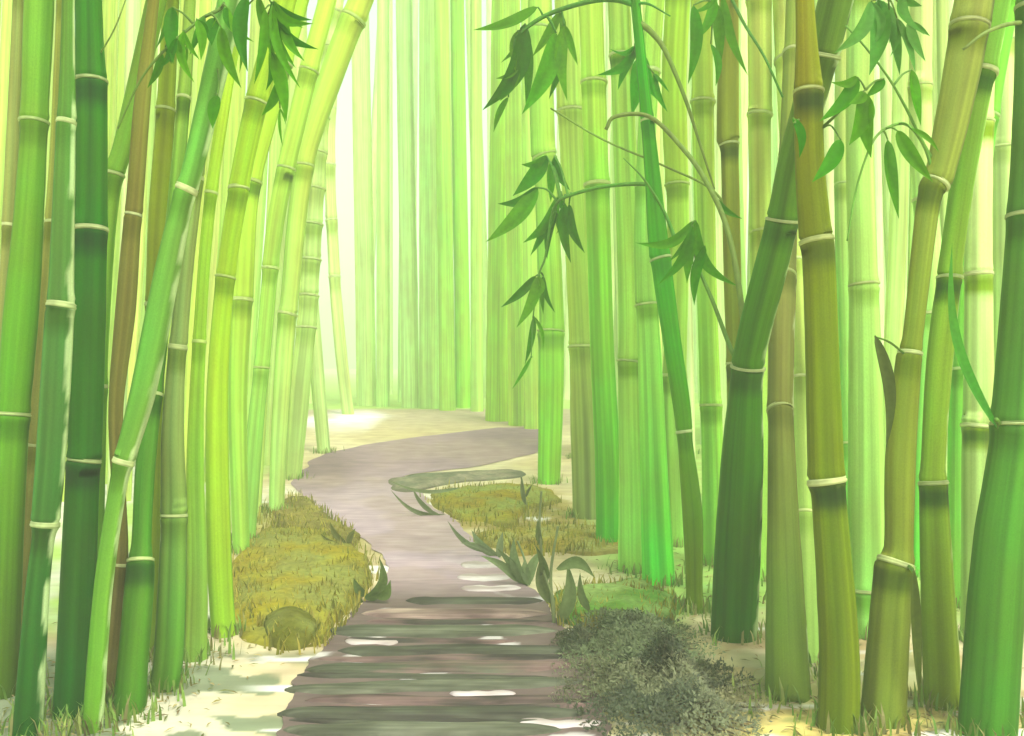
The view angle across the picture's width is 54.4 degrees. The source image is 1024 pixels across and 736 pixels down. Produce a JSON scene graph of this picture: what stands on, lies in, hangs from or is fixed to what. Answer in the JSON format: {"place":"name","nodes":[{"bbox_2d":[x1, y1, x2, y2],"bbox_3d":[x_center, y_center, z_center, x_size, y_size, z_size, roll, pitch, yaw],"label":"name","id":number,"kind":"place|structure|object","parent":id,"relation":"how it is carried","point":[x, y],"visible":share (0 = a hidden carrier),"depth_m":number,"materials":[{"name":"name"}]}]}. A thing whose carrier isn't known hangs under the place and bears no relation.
{"place":"outdoors","nodes":[
{"label":"outdoors","id":0,"kind":"place"},
{"bbox_2d":[102,0,115,156],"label":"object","id":1,"kind":"object","parent":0,"point":[108,8],"visible":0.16,"depth_m":10.72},
{"bbox_2d":[389,0,392,394],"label":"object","id":2,"kind":"object","parent":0,"point":[391,169],"visible":0.38,"depth_m":28.33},
{"bbox_2d":[413,0,417,214],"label":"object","id":3,"kind":"object","parent":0,"point":[415,43],"visible":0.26,"depth_m":37.39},
{"bbox_2d":[276,427,611,735],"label":"path","id":4,"kind":"structure","parent":0,"point":[426,556],"depth_m":6.58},
{"bbox_2d":[289,718,536,723],"bbox_3d":[-0.284,1.094,3.066,0.817,0.022,0.060,0,0,0],"label":"split log","id":5,"kind":"object","parent":4,"relation":"on","point":[326,720],"visible":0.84,"depth_m":3.06,"materials":[{"name":"brown wood"}]},
{"bbox_2d":[297,672,546,678],"bbox_3d":[-0.312,1.094,3.519,0.909,0.022,0.062,0,0,3],"label":"split log","id":6,"kind":"object","parent":4,"relation":"on","point":[378,675],"visible":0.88,"depth_m":3.51,"materials":[{"name":"brown wood"}]},
{"bbox_2d":[283,721,561,735],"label":"timber sleeper","id":7,"kind":"object","parent":4,"relation":"on","point":[399,728],"visible":0.99,"depth_m":2.97,"materials":[{"name":"brown wood"}]},
{"bbox_2d":[343,637,515,643],"bbox_3d":[-0.333,1.094,3.983,0.695,0.022,0.072,0,0,3],"label":"split log","id":8,"kind":"object","parent":4,"relation":"on","point":[448,640],"visible":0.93,"depth_m":3.97,"materials":[{"name":"brown wood"}]},
{"bbox_2d":[277,705,585,719],"bbox_3d":[-0.250,1.090,3.140,0.987,0.030,0.132,0,0,0],"label":"timber sleeper","id":9,"kind":"object","parent":4,"relation":"on","point":[422,712],"visible":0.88,"depth_m":3.12,"materials":[{"name":"brown wood"}]},
{"bbox_2d":[284,677,586,694],"bbox_3d":[-0.249,1.092,3.425,1.053,0.026,0.141,0,0,-6],"label":"timber sleeper","id":10,"kind":"object","parent":4,"relation":"on","point":[428,685],"visible":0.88,"depth_m":3.39,"materials":[{"name":"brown wood"}]},
{"bbox_2d":[305,660,575,672],"bbox_3d":[-0.256,1.092,3.627,0.990,0.026,0.167,0,0,-3],"label":"timber sleeper","id":11,"kind":"object","parent":4,"relation":"on","point":[487,666],"visible":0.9,"depth_m":3.60,"materials":[{"name":"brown wood"}]},
{"bbox_2d":[330,624,557,637],"bbox_3d":[-0.294,1.092,4.126,0.970,0.026,0.220,0,0,0],"label":"timber sleeper","id":12,"kind":"object","parent":4,"relation":"on","point":[421,631],"visible":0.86,"depth_m":4.10,"materials":[{"name":"brown wood"}]},
{"bbox_2d":[319,654,572,662],"bbox_3d":[-0.245,1.094,3.747,0.963,0.022,0.076,0,0,-3],"label":"split log","id":13,"kind":"object","parent":4,"relation":"on","point":[364,659],"visible":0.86,"depth_m":3.73,"materials":[{"name":"brown wood"}]},
{"bbox_2d":[305,694,600,704],"bbox_3d":[-0.191,1.092,3.263,0.981,0.026,0.120,0,0,0],"label":"timber sleeper","id":14,"kind":"object","parent":4,"relation":"on","point":[385,699],"visible":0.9,"depth_m":3.25,"materials":[{"name":"brown wood"}]},
{"bbox_2d":[361,608,548,618],"bbox_3d":[-0.254,1.092,4.423,0.834,0.026,0.200,0,0,0],"label":"timber sleeper","id":15,"kind":"object","parent":4,"relation":"on","point":[469,613],"visible":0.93,"depth_m":4.39,"materials":[{"name":"brown wood"}]},
{"bbox_2d":[338,644,579,655],"bbox_3d":[-0.201,1.092,3.850,0.946,0.026,0.158,0,0,-2],"label":"timber sleeper","id":16,"kind":"object","parent":4,"relation":"on","point":[431,649],"visible":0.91,"depth_m":3.82,"materials":[{"name":"brown wood"}]},
{"bbox_2d":[367,618,551,624],"bbox_3d":[-0.226,1.094,4.283,0.800,0.022,0.110,0,0,0],"label":"split log","id":17,"kind":"object","parent":4,"relation":"on","point":[414,621],"visible":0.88,"depth_m":4.26,"materials":[{"name":"brown wood"}]},
{"bbox_2d":[406,596,542,604],"bbox_3d":[-0.177,1.092,4.664,0.647,0.026,0.153,0,0,0],"label":"timber sleeper","id":18,"kind":"object","parent":4,"relation":"on","point":[425,600],"visible":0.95,"depth_m":4.63,"materials":[{"name":"brown wood"}]},
{"bbox_2d":[486,0,491,210],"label":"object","id":19,"kind":"object","parent":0,"point":[488,22],"visible":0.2,"depth_m":31.97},
{"bbox_2d":[0,369,1023,735],"bbox_3d":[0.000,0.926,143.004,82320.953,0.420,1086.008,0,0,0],"label":"ground","id":20,"kind":"structure","parent":0,"point":[252,709],"depth_m":3.89,"materials":[{"name":"sand"}]},
{"bbox_2d":[0,0,11,252],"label":"bamboo","id":21,"kind":"object","parent":20,"relation":"on","point":[5,41],"visible":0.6,"depth_m":11.51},
{"bbox_2d":[0,0,23,342],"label":"bamboo","id":22,"kind":"object","parent":20,"relation":"on","point":[12,136],"visible":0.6,"depth_m":3.88,"materials":[{"name":"plant"}]},
{"bbox_2d":[0,0,54,699],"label":"bamboo","id":23,"kind":"object","parent":20,"relation":"on","point":[19,328],"visible":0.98,"depth_m":3.31,"materials":[{"name":"plant"}]},
{"bbox_2d":[21,0,61,625],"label":"bamboo","id":24,"kind":"object","parent":20,"relation":"on","point":[36,383],"visible":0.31,"depth_m":3.58,"materials":[{"name":"plant"}]},
{"bbox_2d":[12,0,76,735],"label":"bamboo","id":25,"kind":"object","parent":20,"relation":"on","point":[53,408],"visible":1,"depth_m":2.97,"materials":[{"name":"plant"}]},
{"bbox_2d":[52,0,125,720],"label":"bamboo","id":26,"kind":"object","parent":20,"relation":"on","point":[80,512],"visible":0.86,"depth_m":3.12,"materials":[{"name":"plant"}]},
{"bbox_2d":[105,0,125,483],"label":"bamboo","id":27,"kind":"object","parent":20,"relation":"on","point":[120,63],"visible":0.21,"depth_m":9.26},
{"bbox_2d":[107,0,140,494],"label":"bamboo","id":28,"kind":"object","parent":20,"relation":"on","point":[133,11],"visible":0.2,"depth_m":7.54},
{"bbox_2d":[97,0,166,555],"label":"bamboo","id":29,"kind":"object","parent":20,"relation":"on","point":[118,159],"visible":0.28,"depth_m":3.48,"materials":[{"name":"plant"}]},
{"bbox_2d":[106,0,158,692],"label":"bamboo","id":30,"kind":"object","parent":20,"relation":"on","point":[126,302],"visible":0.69,"depth_m":3.32,"materials":[{"name":"plant"}]},
{"bbox_2d":[126,0,148,501],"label":"bamboo","id":31,"kind":"object","parent":20,"relation":"on","point":[134,350],"visible":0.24,"depth_m":8.22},
{"bbox_2d":[138,43,157,346],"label":"bamboo","id":32,"kind":"object","parent":20,"relation":"on","point":[152,119],"visible":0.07,"depth_m":11.43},
{"bbox_2d":[113,0,195,715],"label":"bamboo","id":33,"kind":"object","parent":20,"relation":"on","point":[134,646],"visible":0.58,"depth_m":3.28,"materials":[{"name":"plant"}]},
{"bbox_2d":[144,0,178,658],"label":"bamboo","id":34,"kind":"object","parent":20,"relation":"on","point":[165,111],"visible":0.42,"depth_m":3.77,"materials":[{"name":"plant"}]},
{"bbox_2d":[149,0,217,692],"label":"bamboo","id":35,"kind":"object","parent":20,"relation":"on","point":[169,645],"visible":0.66,"depth_m":3.39,"materials":[{"name":"plant"}]},
{"bbox_2d":[184,0,211,471],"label":"bamboo","id":36,"kind":"object","parent":20,"relation":"on","point":[205,6],"visible":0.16,"depth_m":8.93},
{"bbox_2d":[82,0,316,733],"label":"bamboo","id":37,"kind":"object","parent":20,"relation":"on","point":[224,30],"visible":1,"depth_m":2.99,"materials":[{"name":"plant"}]},
{"bbox_2d":[183,44,238,661],"bbox_3d":[-0.883,-1.815,3.763,0.720,5.912,0.088,0,0,0],"label":"bamboo","id":38,"kind":"object","parent":20,"relation":"on","point":[196,629],"visible":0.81,"depth_m":3.74,"materials":[{"name":"plant"}]},
{"bbox_2d":[204,163,221,455],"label":"bamboo","id":39,"kind":"object","parent":20,"relation":"on","point":[213,262],"visible":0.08,"depth_m":11.21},
{"bbox_2d":[204,55,239,482],"bbox_3d":[-2.722,-2.374,9.466,0.434,6.996,0.157,0,0,0],"label":"bamboo","id":40,"kind":"object","parent":20,"relation":"on","point":[230,142],"visible":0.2,"depth_m":9.41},
{"bbox_2d":[205,0,296,637],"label":"bamboo","id":41,"kind":"object","parent":20,"relation":"on","point":[219,560],"visible":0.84,"depth_m":4.06,"materials":[{"name":"plant"}]},
{"bbox_2d":[247,0,272,423],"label":"bamboo","id":42,"kind":"object","parent":20,"relation":"on","point":[258,257],"visible":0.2,"depth_m":11.22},
{"bbox_2d":[228,0,308,553],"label":"bamboo","id":43,"kind":"object","parent":20,"relation":"on","point":[243,297],"visible":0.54,"depth_m":5.90,"materials":[{"name":"plant"}]},
{"bbox_2d":[257,107,283,512],"bbox_3d":[-1.836,-1.959,7.580,0.399,6.203,0.124,0,0,0],"label":"bamboo","id":44,"kind":"object","parent":20,"relation":"on","point":[275,148],"visible":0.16,"depth_m":7.54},
{"bbox_2d":[264,14,305,465],"bbox_3d":[-2.399,-2.660,10.695,0.573,7.484,0.186,0,0,0],"label":"bamboo","id":45,"kind":"object","parent":20,"relation":"on","point":[291,81],"visible":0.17,"depth_m":10.62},
{"bbox_2d":[264,606,316,650],"bbox_3d":[-0.928,1.069,4.165,0.230,0.113,0.618,0,0,-16],"label":"mossy stone","id":46,"kind":"object","parent":20,"relation":"on","point":[292,617],"visible":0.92,"depth_m":4.02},
{"bbox_2d":[247,0,336,537],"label":"bamboo","id":47,"kind":"object","parent":20,"relation":"on","point":[308,71],"visible":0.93,"depth_m":6.28,"materials":[{"name":"plant"}]},
{"bbox_2d":[232,526,371,647],"bbox_3d":[-1.161,1.077,5.454,0.805,0.097,3.264,0,0,-11],"label":"moss mound","id":48,"kind":"object","parent":20,"relation":"on","point":[257,634],"visible":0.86,"depth_m":5.06,"materials":[{"name":"plant"}]},
{"bbox_2d":[352,558,390,602],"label":"broadleaf plant","id":49,"kind":"object","parent":48,"relation":"on","point":[381,590],"visible":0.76,"depth_m":4.62,"materials":[{"name":"green plant"}]},
{"bbox_2d":[285,0,343,479],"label":"bamboo","id":50,"kind":"object","parent":20,"relation":"on","point":[306,327],"visible":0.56,"depth_m":9.58,"materials":[{"name":"plant"}]},
{"bbox_2d":[273,496,360,546],"bbox_3d":[-1.521,1.084,7.232,0.484,0.084,2.644,0,0,-21],"label":"moss mound","id":51,"kind":"object","parent":20,"relation":"on","point":[315,522],"visible":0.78,"depth_m":7.08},
{"bbox_2d":[305,11,329,453],"bbox_3d":[-2.370,-2.893,11.690,0.490,7.870,0.165,0,0,0],"label":"bamboo","id":52,"kind":"object","parent":20,"relation":"on","point":[318,389],"visible":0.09,"depth_m":11.62,"materials":[{"name":"plant"}]},
{"bbox_2d":[269,0,373,511],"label":"bamboo","id":53,"kind":"object","parent":20,"relation":"on","point":[351,22],"visible":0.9,"depth_m":7.56,"materials":[{"name":"plant"}]},
{"bbox_2d":[325,97,353,414],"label":"bamboo","id":54,"kind":"object","parent":20,"relation":"on","point":[340,346],"visible":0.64,"depth_m":16.60,"materials":[{"name":"plant"}]},
{"bbox_2d":[352,15,375,405],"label":"bamboo","id":55,"kind":"object","parent":20,"relation":"on","point":[364,270],"visible":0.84,"depth_m":19.58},
{"bbox_2d":[371,0,389,270],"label":"bamboo","id":56,"kind":"object","parent":20,"relation":"on","point":[374,142],"visible":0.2,"depth_m":25.38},
{"bbox_2d":[376,0,389,406],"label":"bamboo","id":57,"kind":"object","parent":20,"relation":"on","point":[383,280],"visible":0.98,"depth_m":19.14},
{"bbox_2d":[396,0,418,407],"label":"bamboo","id":58,"kind":"object","parent":20,"relation":"on","point":[408,246],"visible":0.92,"depth_m":18.71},
{"bbox_2d":[419,0,438,408],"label":"bamboo","id":59,"kind":"object","parent":20,"relation":"on","point":[428,337],"visible":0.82,"depth_m":18.27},
{"bbox_2d":[434,0,455,410],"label":"bamboo","id":60,"kind":"object","parent":20,"relation":"on","point":[447,396],"visible":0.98,"depth_m":17.54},
{"bbox_2d":[388,469,525,491],"bbox_3d":[-0.637,1.075,9.629,0.923,0.093,1.874,0,0,44],"label":"moss mound","id":61,"kind":"object","parent":20,"relation":"on","point":[423,481],"depth_m":9.54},
{"bbox_2d":[232,478,685,654],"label":"moss sprigs","id":62,"kind":"object","parent":20,"relation":"on","point":[356,604],"visible":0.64,"depth_m":5.51,"materials":[{"name":"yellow plant"}]},
{"bbox_2d":[450,0,470,407],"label":"bamboo","id":63,"kind":"object","parent":20,"relation":"on","point":[461,276],"visible":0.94,"depth_m":18.74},
{"bbox_2d":[465,0,487,397],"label":"bamboo","id":64,"kind":"object","parent":20,"relation":"on","point":[485,252],"visible":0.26,"depth_m":25.21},
{"bbox_2d":[470,0,483,411],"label":"bamboo","id":65,"kind":"object","parent":20,"relation":"on","point":[476,240],"visible":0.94,"depth_m":17.26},
{"bbox_2d":[430,483,560,527],"bbox_3d":[-0.146,1.077,8.038,1.161,0.098,2.524,0,0,0],"label":"moss mound","id":66,"kind":"object","parent":20,"relation":"on","point":[482,495],"visible":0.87,"depth_m":7.92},
{"bbox_2d":[485,0,507,421],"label":"bamboo","id":67,"kind":"object","parent":20,"relation":"on","point":[496,409],"visible":0.59,"depth_m":15.20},
{"bbox_2d":[0,446,1023,735],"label":"grass","id":68,"kind":"structure","parent":20,"relation":"on","point":[860,728],"depth_m":3.20,"materials":[{"name":"green plant"}]},
{"bbox_2d":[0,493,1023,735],"bbox_3d":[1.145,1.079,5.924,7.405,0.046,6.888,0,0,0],"label":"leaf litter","id":69,"kind":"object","parent":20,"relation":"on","point":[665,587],"visible":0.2,"depth_m":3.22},
{"bbox_2d":[482,538,542,585],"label":"seedling","id":70,"kind":"object","parent":20,"relation":"on","point":[512,568],"visible":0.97,"depth_m":5.01,"materials":[{"name":"green plant"}]},
{"bbox_2d":[504,0,523,425],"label":"bamboo","id":71,"kind":"object","parent":20,"relation":"on","point":[513,146],"visible":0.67,"depth_m":14.55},
{"bbox_2d":[521,0,538,428],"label":"bamboo","id":72,"kind":"object","parent":20,"relation":"on","point":[531,372],"visible":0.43,"depth_m":14.07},
{"bbox_2d":[528,0,564,484],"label":"bamboo","id":73,"kind":"object","parent":20,"relation":"on","point":[551,321],"visible":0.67,"depth_m":9.26,"materials":[{"name":"plant"}]},
{"bbox_2d":[477,523,617,556],"bbox_3d":[0.264,1.090,6.399,1.048,0.071,1.249,0,0,0],"label":"moss mound","id":74,"kind":"object","parent":20,"relation":"on","point":[608,549],"visible":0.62,"depth_m":6.17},
{"bbox_2d":[535,491,594,623],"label":"seedling","id":75,"kind":"object","parent":20,"relation":"on","point":[544,585],"visible":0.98,"depth_m":4.25,"materials":[{"name":"green plant"}]},
{"bbox_2d":[554,0,595,519],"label":"bamboo","id":76,"kind":"object","parent":20,"relation":"on","point":[581,402],"visible":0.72,"depth_m":7.25,"materials":[{"name":"plant"}]},
{"bbox_2d":[549,622,609,658],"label":"shrub","id":77,"kind":"object","parent":20,"relation":"on","point":[580,633],"visible":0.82,"depth_m":3.88,"materials":[{"name":"green plant"}]},
{"bbox_2d":[475,0,714,613],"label":"bamboo","id":78,"kind":"object","parent":20,"relation":"on","point":[552,72],"visible":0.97,"depth_m":4.52,"materials":[{"name":"plant"}]},
{"bbox_2d":[579,0,618,542],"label":"bamboo","id":79,"kind":"object","parent":20,"relation":"on","point":[593,83],"visible":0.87,"depth_m":6.13,"materials":[{"name":"plant"}]},
{"bbox_2d":[554,578,675,625],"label":"grass bank","id":80,"kind":"structure","parent":20,"relation":"on","point":[616,591],"depth_m":4.54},
{"bbox_2d":[608,2,641,573],"bbox_3d":[0.591,-1.816,5.400,0.306,6.032,0.168,0,0,0],"label":"bamboo","id":81,"kind":"object","parent":20,"relation":"on","point":[629,500],"visible":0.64,"depth_m":5.34,"materials":[{"name":"plant"}]},
{"bbox_2d":[557,607,725,674],"bbox_3d":[0.500,1.034,3.944,0.659,0.183,1.118,0,0,0],"label":"shrub","id":82,"kind":"object","parent":20,"relation":"on","point":[628,631],"visible":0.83,"depth_m":3.85,"materials":[{"name":"green plant"}]},
{"bbox_2d":[634,0,674,585],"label":"bamboo","id":83,"kind":"object","parent":20,"relation":"on","point":[657,548],"visible":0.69,"depth_m":5.05,"materials":[{"name":"plant"}]},
{"bbox_2d":[549,626,775,735],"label":"shrub","id":84,"kind":"object","parent":20,"relation":"on","point":[664,675],"visible":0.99,"depth_m":3.19,"materials":[{"name":"green plant"}]},
{"bbox_2d":[550,0,783,401],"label":"bamboo","id":85,"kind":"object","parent":20,"relation":"on","point":[722,18],"visible":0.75,"depth_m":4.66,"materials":[{"name":"plant"}]},
{"bbox_2d":[662,0,689,546],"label":"bamboo","id":86,"kind":"object","parent":20,"relation":"on","point":[675,42],"visible":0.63,"depth_m":6.13,"materials":[{"name":"plant"}]},
{"bbox_2d":[687,33,695,459],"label":"bamboo","id":87,"kind":"object","parent":20,"relation":"on","point":[690,366],"visible":0.15,"depth_m":7.09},
{"bbox_2d":[690,0,722,565],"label":"bamboo","id":88,"kind":"object","parent":20,"relation":"on","point":[702,101],"visible":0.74,"depth_m":5.55,"materials":[{"name":"plant"}]},
{"bbox_2d":[713,0,726,433],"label":"bamboo","id":89,"kind":"object","parent":20,"relation":"on","point":[720,285],"visible":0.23,"depth_m":8.21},
{"bbox_2d":[604,0,853,642],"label":"bamboo","id":90,"kind":"object","parent":20,"relation":"on","point":[736,579],"visible":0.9,"depth_m":3.79,"materials":[{"name":"plant"}]},
{"bbox_2d":[738,28,745,302],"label":"bamboo","id":91,"kind":"object","parent":20,"relation":"on","point":[743,273],"visible":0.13,"depth_m":12.37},
{"bbox_2d":[739,0,747,263],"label":"bamboo","id":92,"kind":"object","parent":20,"relation":"on","point":[744,55],"visible":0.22,"depth_m":19.95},
{"bbox_2d":[745,0,772,580],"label":"bamboo","id":93,"kind":"object","parent":20,"relation":"on","point":[759,114],"visible":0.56,"depth_m":5.15,"materials":[{"name":"plant"}]},
{"bbox_2d":[771,2,777,193],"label":"bamboo","id":94,"kind":"object","parent":20,"relation":"on","point":[774,149],"visible":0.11,"depth_m":11.49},
{"bbox_2d":[765,0,810,702],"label":"bamboo","id":95,"kind":"object","parent":20,"relation":"on","point":[786,652],"visible":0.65,"depth_m":3.74,"materials":[{"name":"plant"}]},
{"bbox_2d":[772,0,818,662],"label":"bamboo","id":96,"kind":"object","parent":20,"relation":"on","point":[805,510],"visible":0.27,"depth_m":4.25,"materials":[{"name":"plant"}]},
{"bbox_2d":[823,76,834,241],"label":"bamboo","id":97,"kind":"object","parent":20,"relation":"on","point":[828,136],"visible":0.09,"depth_m":7.21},
{"bbox_2d":[792,0,884,734],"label":"bamboo","id":98,"kind":"object","parent":20,"relation":"on","point":[839,686],"visible":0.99,"depth_m":3.01,"materials":[{"name":"plant"}]},
{"bbox_2d":[834,29,848,504],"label":"bamboo","id":99,"kind":"object","parent":20,"relation":"on","point":[841,246],"visible":0.3,"depth_m":5.56,"materials":[{"name":"plant"}]},
{"bbox_2d":[845,0,884,639],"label":"bamboo","id":100,"kind":"object","parent":20,"relation":"on","point":[865,505],"visible":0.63,"depth_m":4.05,"materials":[{"name":"plant"}]},
{"bbox_2d":[874,61,883,345],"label":"bamboo","id":101,"kind":"object","parent":20,"relation":"on","point":[878,187],"visible":0.24,"depth_m":21.12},
{"bbox_2d":[879,0,891,279],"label":"bamboo","id":102,"kind":"object","parent":20,"relation":"on","point":[885,60],"visible":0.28,"depth_m":10.62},
{"bbox_2d":[883,0,908,466],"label":"bamboo","id":103,"kind":"object","parent":20,"relation":"on","point":[895,286],"visible":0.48,"depth_m":9.60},
{"bbox_2d":[835,0,994,728],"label":"bamboo","id":104,"kind":"object","parent":20,"relation":"on","point":[895,613],"visible":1,"depth_m":3.06,"materials":[{"name":"plant"}]},
{"bbox_2d":[907,0,941,576],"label":"bamboo","id":105,"kind":"object","parent":20,"relation":"on","point":[922,15],"visible":0.27,"depth_m":5.25,"materials":[{"name":"plant"}]},
{"bbox_2d":[936,0,948,451],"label":"bamboo","id":106,"kind":"object","parent":20,"relation":"on","point":[942,16],"visible":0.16,"depth_m":7.18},
{"bbox_2d":[917,0,1010,710],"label":"bamboo","id":107,"kind":"object","parent":20,"relation":"on","point":[941,660],"visible":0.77,"depth_m":3.21,"materials":[{"name":"plant"}]},
{"bbox_2d":[959,81,995,641],"bbox_3d":[1.932,-1.808,4.000,0.255,6.147,0.135,0,0,0],"label":"bamboo","id":108,"kind":"object","parent":20,"relation":"on","point":[978,274],"visible":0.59,"depth_m":3.96,"materials":[{"name":"plant"}]},
{"bbox_2d":[947,0,1015,607],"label":"bamboo","id":109,"kind":"object","parent":20,"relation":"on","point":[954,446],"visible":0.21,"depth_m":4.55,"materials":[{"name":"plant"}]},
{"bbox_2d":[948,0,1023,735],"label":"bamboo","id":110,"kind":"object","parent":20,"relation":"on","point":[991,672],"visible":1,"depth_m":2.95,"materials":[{"name":"plant"}]},
{"bbox_2d":[993,31,1014,370],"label":"bamboo","id":111,"kind":"object","parent":20,"relation":"on","point":[1001,160],"visible":0.09,"depth_m":5.84,"materials":[{"name":"plant"}]},
{"bbox_2d":[245,0,834,368],"label":"sky","id":112,"kind":"structure","parent":0,"point":[344,125],"materials":[{"name":"white"}]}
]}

